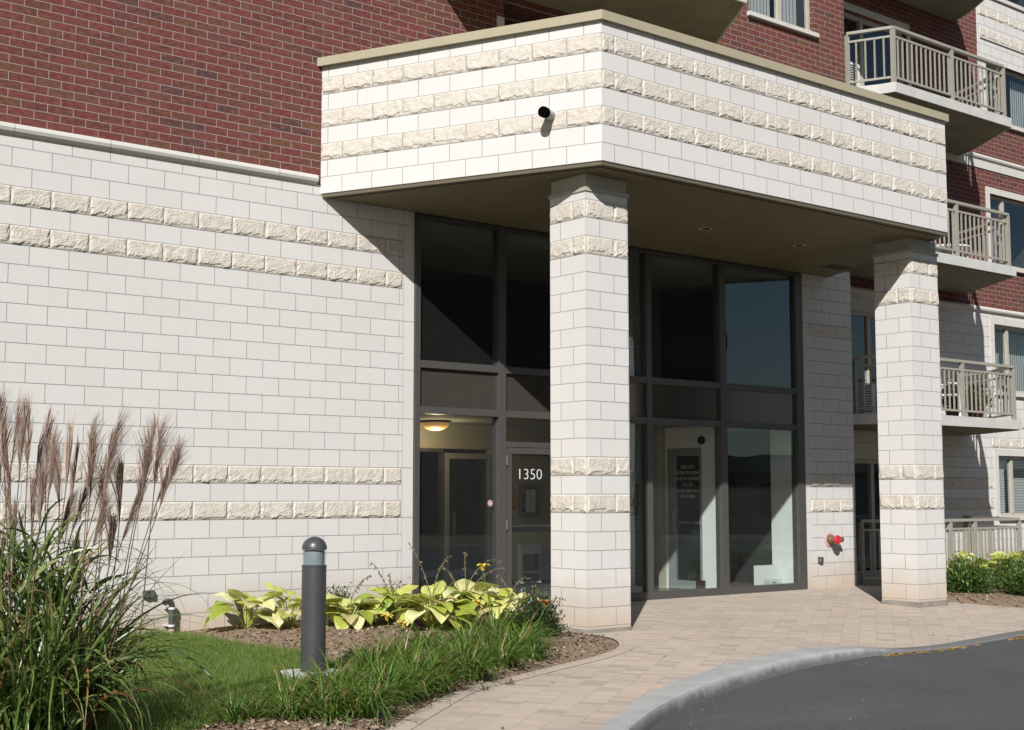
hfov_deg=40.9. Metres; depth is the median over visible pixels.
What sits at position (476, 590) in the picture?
hosta
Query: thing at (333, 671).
daylily
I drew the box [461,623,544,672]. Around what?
daylily
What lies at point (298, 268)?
apartment building
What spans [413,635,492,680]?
daylily
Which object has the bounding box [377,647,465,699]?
daylily
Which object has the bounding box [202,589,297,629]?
hosta
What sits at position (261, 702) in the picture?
daylily
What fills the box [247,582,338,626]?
hosta
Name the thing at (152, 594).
electrical outlet
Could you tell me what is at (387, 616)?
daylily
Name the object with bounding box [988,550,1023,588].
yew shrub
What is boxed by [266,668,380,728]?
daylily
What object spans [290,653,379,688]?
daylily
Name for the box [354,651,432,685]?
daylily
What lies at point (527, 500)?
intercom panel
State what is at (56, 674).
ornamental grass
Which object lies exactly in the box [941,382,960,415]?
plastic chair
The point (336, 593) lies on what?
shrub
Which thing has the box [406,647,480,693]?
daylily
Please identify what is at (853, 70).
air conditioner
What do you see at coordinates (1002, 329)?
window
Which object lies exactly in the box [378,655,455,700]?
daylily
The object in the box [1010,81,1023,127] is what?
window blind
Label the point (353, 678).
daylily
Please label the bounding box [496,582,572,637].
round shrub
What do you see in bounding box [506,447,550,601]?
entrance door
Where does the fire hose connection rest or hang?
attached to the apartment building
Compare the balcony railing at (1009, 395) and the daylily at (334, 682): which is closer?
the daylily at (334, 682)
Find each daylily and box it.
[190,680,276,728]
[209,681,291,718]
[234,664,329,710]
[243,659,331,700]
[246,679,340,724]
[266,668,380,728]
[275,647,397,720]
[284,652,370,687]
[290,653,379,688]
[290,662,351,696]
[306,653,420,729]
[315,660,389,709]
[324,627,414,674]
[328,650,390,675]
[335,644,433,696]
[347,665,434,708]
[349,617,435,667]
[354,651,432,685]
[369,639,426,669]
[372,635,464,687]
[374,614,430,655]
[375,635,456,682]
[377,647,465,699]
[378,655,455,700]
[390,616,451,649]
[394,633,476,684]
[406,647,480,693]
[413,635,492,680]
[414,627,474,654]
[417,631,512,673]
[428,634,487,654]
[429,613,499,646]
[432,639,503,683]
[435,637,512,679]
[440,599,502,640]
[453,563,531,635]
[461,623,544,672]
[464,620,520,660]
[465,617,519,645]
[469,619,556,659]
[477,614,556,645]
[486,599,566,645]
[501,626,566,661]
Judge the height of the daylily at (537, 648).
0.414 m
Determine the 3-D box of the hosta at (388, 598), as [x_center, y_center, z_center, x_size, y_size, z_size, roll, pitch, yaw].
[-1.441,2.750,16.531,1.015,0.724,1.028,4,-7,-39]
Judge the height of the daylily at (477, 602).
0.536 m
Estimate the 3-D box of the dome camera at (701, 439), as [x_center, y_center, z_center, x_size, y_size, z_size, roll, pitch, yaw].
[3.127,1.247,22.725,0.168,0.168,0.100,-4,-7,39]
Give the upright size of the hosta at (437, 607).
1.002 m
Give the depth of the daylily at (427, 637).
13.81 m
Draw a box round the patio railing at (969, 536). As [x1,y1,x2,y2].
[858,516,1021,583]
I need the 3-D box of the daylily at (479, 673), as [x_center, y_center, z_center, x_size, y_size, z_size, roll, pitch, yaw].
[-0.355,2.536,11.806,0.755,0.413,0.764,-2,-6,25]
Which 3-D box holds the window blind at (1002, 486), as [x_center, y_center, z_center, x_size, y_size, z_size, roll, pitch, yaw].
[10.692,2.688,30.261,0.600,1.191,0.004,4,-7,-39]
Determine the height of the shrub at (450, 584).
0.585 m
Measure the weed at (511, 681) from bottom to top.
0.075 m
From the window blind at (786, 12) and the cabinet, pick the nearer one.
the cabinet
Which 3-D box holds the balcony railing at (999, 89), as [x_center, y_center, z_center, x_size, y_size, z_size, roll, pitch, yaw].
[8.492,-5.524,27.099,1.702,1.066,5.294,-4,-7,38]
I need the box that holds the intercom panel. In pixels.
[518,485,537,516]
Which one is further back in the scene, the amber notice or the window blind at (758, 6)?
the window blind at (758, 6)
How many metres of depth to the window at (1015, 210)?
32.73 m
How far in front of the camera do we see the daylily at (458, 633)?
13.47 m
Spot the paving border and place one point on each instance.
(444, 702)
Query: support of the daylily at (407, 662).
on the planting bed at (240, 631)
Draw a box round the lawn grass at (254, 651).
[5,625,336,729]
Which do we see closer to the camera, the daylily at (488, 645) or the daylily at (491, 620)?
the daylily at (488, 645)
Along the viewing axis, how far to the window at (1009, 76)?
32.42 m
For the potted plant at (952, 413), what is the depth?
26.23 m
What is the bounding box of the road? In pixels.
[616,636,1023,729]
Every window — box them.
[747,0,818,37]
[986,64,1023,133]
[990,195,1023,273]
[994,325,1023,397]
[995,0,1023,11]
[998,456,1023,519]
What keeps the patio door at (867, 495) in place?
in the apartment building
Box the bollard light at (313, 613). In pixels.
[280,537,337,680]
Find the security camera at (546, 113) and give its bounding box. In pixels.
[538,106,556,119]
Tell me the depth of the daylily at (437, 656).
11.53 m
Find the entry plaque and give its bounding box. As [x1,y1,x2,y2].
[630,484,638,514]
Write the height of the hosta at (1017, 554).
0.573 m
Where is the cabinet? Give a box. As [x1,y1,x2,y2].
[754,565,781,584]
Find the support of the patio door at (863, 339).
in the apartment building
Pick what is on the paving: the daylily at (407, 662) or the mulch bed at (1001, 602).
the mulch bed at (1001, 602)
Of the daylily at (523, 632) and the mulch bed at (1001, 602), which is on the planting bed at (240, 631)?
the daylily at (523, 632)
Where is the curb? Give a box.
[600,630,1023,729]
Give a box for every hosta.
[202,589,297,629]
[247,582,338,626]
[326,575,391,629]
[350,563,424,622]
[390,542,478,630]
[420,552,512,625]
[463,575,534,620]
[946,551,1007,574]
[986,550,1023,562]
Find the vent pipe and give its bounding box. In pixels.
[162,598,175,632]
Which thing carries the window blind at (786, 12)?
attached to the apartment building
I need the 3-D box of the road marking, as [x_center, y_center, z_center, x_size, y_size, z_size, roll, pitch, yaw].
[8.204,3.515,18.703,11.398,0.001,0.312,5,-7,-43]
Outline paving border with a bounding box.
[386,610,634,729]
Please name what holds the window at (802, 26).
in the apartment building
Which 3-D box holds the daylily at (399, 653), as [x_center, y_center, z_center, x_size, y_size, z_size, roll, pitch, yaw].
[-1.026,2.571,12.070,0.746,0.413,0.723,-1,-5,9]
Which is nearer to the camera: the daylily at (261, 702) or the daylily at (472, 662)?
the daylily at (261, 702)
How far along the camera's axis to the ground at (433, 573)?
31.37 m
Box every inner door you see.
[444,453,492,586]
[667,448,705,588]
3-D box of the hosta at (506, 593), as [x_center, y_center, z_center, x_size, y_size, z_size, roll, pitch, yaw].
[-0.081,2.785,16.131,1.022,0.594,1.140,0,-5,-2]
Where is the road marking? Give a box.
[883,635,1023,655]
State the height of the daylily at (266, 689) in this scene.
0.453 m
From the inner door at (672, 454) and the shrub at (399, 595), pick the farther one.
the inner door at (672, 454)
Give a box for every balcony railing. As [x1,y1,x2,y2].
[844,26,1006,116]
[852,355,1016,419]
[931,199,1010,265]
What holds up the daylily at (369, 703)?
on the planting bed at (240, 631)
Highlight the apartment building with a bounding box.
[0,0,1023,641]
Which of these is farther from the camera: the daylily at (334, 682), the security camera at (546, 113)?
the security camera at (546, 113)
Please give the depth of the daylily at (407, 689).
10.23 m
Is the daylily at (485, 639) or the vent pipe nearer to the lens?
the daylily at (485, 639)
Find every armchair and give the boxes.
[678,524,700,580]
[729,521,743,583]
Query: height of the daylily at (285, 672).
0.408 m
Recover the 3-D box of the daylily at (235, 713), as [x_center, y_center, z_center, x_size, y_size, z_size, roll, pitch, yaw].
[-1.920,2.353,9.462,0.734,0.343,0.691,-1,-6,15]
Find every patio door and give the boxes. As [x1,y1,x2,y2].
[844,1,911,86]
[851,301,876,413]
[854,451,879,574]
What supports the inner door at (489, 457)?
in the apartment building
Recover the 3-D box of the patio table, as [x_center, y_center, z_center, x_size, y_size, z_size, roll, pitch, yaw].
[8.437,-2.141,26.584,0.879,0.288,0.879,4,-7,-39]
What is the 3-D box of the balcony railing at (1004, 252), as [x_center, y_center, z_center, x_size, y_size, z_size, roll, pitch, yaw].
[8.485,-2.518,26.809,1.701,1.066,5.274,-4,-7,38]
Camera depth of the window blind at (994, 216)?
31.43 m
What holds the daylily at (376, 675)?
on the planting bed at (240, 631)
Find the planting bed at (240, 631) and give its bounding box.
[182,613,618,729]
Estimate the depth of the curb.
12.57 m
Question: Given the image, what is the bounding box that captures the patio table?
[935,244,969,257]
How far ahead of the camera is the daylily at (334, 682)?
9.78 m
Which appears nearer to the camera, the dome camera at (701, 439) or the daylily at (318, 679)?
the daylily at (318, 679)
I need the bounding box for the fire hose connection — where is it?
[824,532,843,546]
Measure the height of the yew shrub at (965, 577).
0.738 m
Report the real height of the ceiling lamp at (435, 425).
0.180 m
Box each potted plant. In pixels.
[941,376,974,415]
[965,378,995,417]
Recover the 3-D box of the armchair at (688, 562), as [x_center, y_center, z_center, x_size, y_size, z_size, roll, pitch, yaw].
[3.316,3.304,24.089,0.700,1.100,0.640,2,-6,-19]
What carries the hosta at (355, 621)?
on the planting bed at (240, 631)
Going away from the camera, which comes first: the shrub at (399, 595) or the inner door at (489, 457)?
the shrub at (399, 595)
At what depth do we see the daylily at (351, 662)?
11.28 m
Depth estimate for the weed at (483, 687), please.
11.35 m
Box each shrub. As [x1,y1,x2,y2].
[326,582,352,618]
[382,577,417,613]
[434,572,462,597]
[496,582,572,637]
[946,550,999,593]
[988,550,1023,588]
[992,561,1023,595]
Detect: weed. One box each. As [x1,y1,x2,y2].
[478,680,491,690]
[501,675,515,684]
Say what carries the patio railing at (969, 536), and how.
on the paving
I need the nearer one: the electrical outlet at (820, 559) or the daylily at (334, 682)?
the daylily at (334, 682)
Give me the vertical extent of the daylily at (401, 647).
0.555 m
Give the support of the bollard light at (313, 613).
on the planting bed at (240, 631)
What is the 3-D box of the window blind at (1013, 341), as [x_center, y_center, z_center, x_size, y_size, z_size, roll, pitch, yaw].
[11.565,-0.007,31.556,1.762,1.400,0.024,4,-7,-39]
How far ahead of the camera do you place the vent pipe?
16.02 m
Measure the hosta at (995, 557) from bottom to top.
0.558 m
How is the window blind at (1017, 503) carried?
attached to the apartment building
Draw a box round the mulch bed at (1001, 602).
[947,582,1023,607]
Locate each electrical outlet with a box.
[144,590,154,598]
[818,557,823,562]
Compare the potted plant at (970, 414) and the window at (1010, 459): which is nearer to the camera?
the potted plant at (970, 414)
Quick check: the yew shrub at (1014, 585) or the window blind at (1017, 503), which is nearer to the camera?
the yew shrub at (1014, 585)
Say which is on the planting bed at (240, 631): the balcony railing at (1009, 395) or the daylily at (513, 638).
the daylily at (513, 638)
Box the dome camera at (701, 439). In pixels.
[697,435,705,444]
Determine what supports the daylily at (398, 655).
on the planting bed at (240, 631)
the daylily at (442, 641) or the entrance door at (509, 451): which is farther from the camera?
the entrance door at (509, 451)
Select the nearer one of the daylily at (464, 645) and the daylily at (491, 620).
the daylily at (464, 645)
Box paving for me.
[411,579,1023,729]
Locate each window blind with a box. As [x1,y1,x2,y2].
[749,0,769,16]
[781,0,795,25]
[990,206,997,262]
[994,332,1023,390]
[999,460,1004,511]
[999,460,1023,512]
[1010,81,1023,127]
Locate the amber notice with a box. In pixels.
[512,494,516,508]
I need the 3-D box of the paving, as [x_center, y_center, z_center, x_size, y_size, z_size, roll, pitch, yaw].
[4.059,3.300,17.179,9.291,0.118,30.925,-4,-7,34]
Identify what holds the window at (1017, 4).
in the apartment building
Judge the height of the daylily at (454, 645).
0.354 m
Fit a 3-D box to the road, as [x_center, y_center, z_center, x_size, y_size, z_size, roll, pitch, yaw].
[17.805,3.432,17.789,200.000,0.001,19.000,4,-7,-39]
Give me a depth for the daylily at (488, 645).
12.83 m
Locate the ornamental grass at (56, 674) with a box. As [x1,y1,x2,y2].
[0,384,241,729]
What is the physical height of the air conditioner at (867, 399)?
0.600 m
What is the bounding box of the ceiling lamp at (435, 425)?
[420,420,450,431]
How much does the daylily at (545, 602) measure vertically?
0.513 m
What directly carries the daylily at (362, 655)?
on the planting bed at (240, 631)
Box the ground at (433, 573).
[237,568,484,660]
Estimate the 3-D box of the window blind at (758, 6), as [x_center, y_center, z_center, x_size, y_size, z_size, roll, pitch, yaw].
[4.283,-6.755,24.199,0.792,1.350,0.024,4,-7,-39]
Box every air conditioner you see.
[850,62,859,86]
[858,383,875,413]
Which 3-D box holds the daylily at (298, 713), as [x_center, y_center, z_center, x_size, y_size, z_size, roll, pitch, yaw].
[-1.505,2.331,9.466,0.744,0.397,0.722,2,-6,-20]

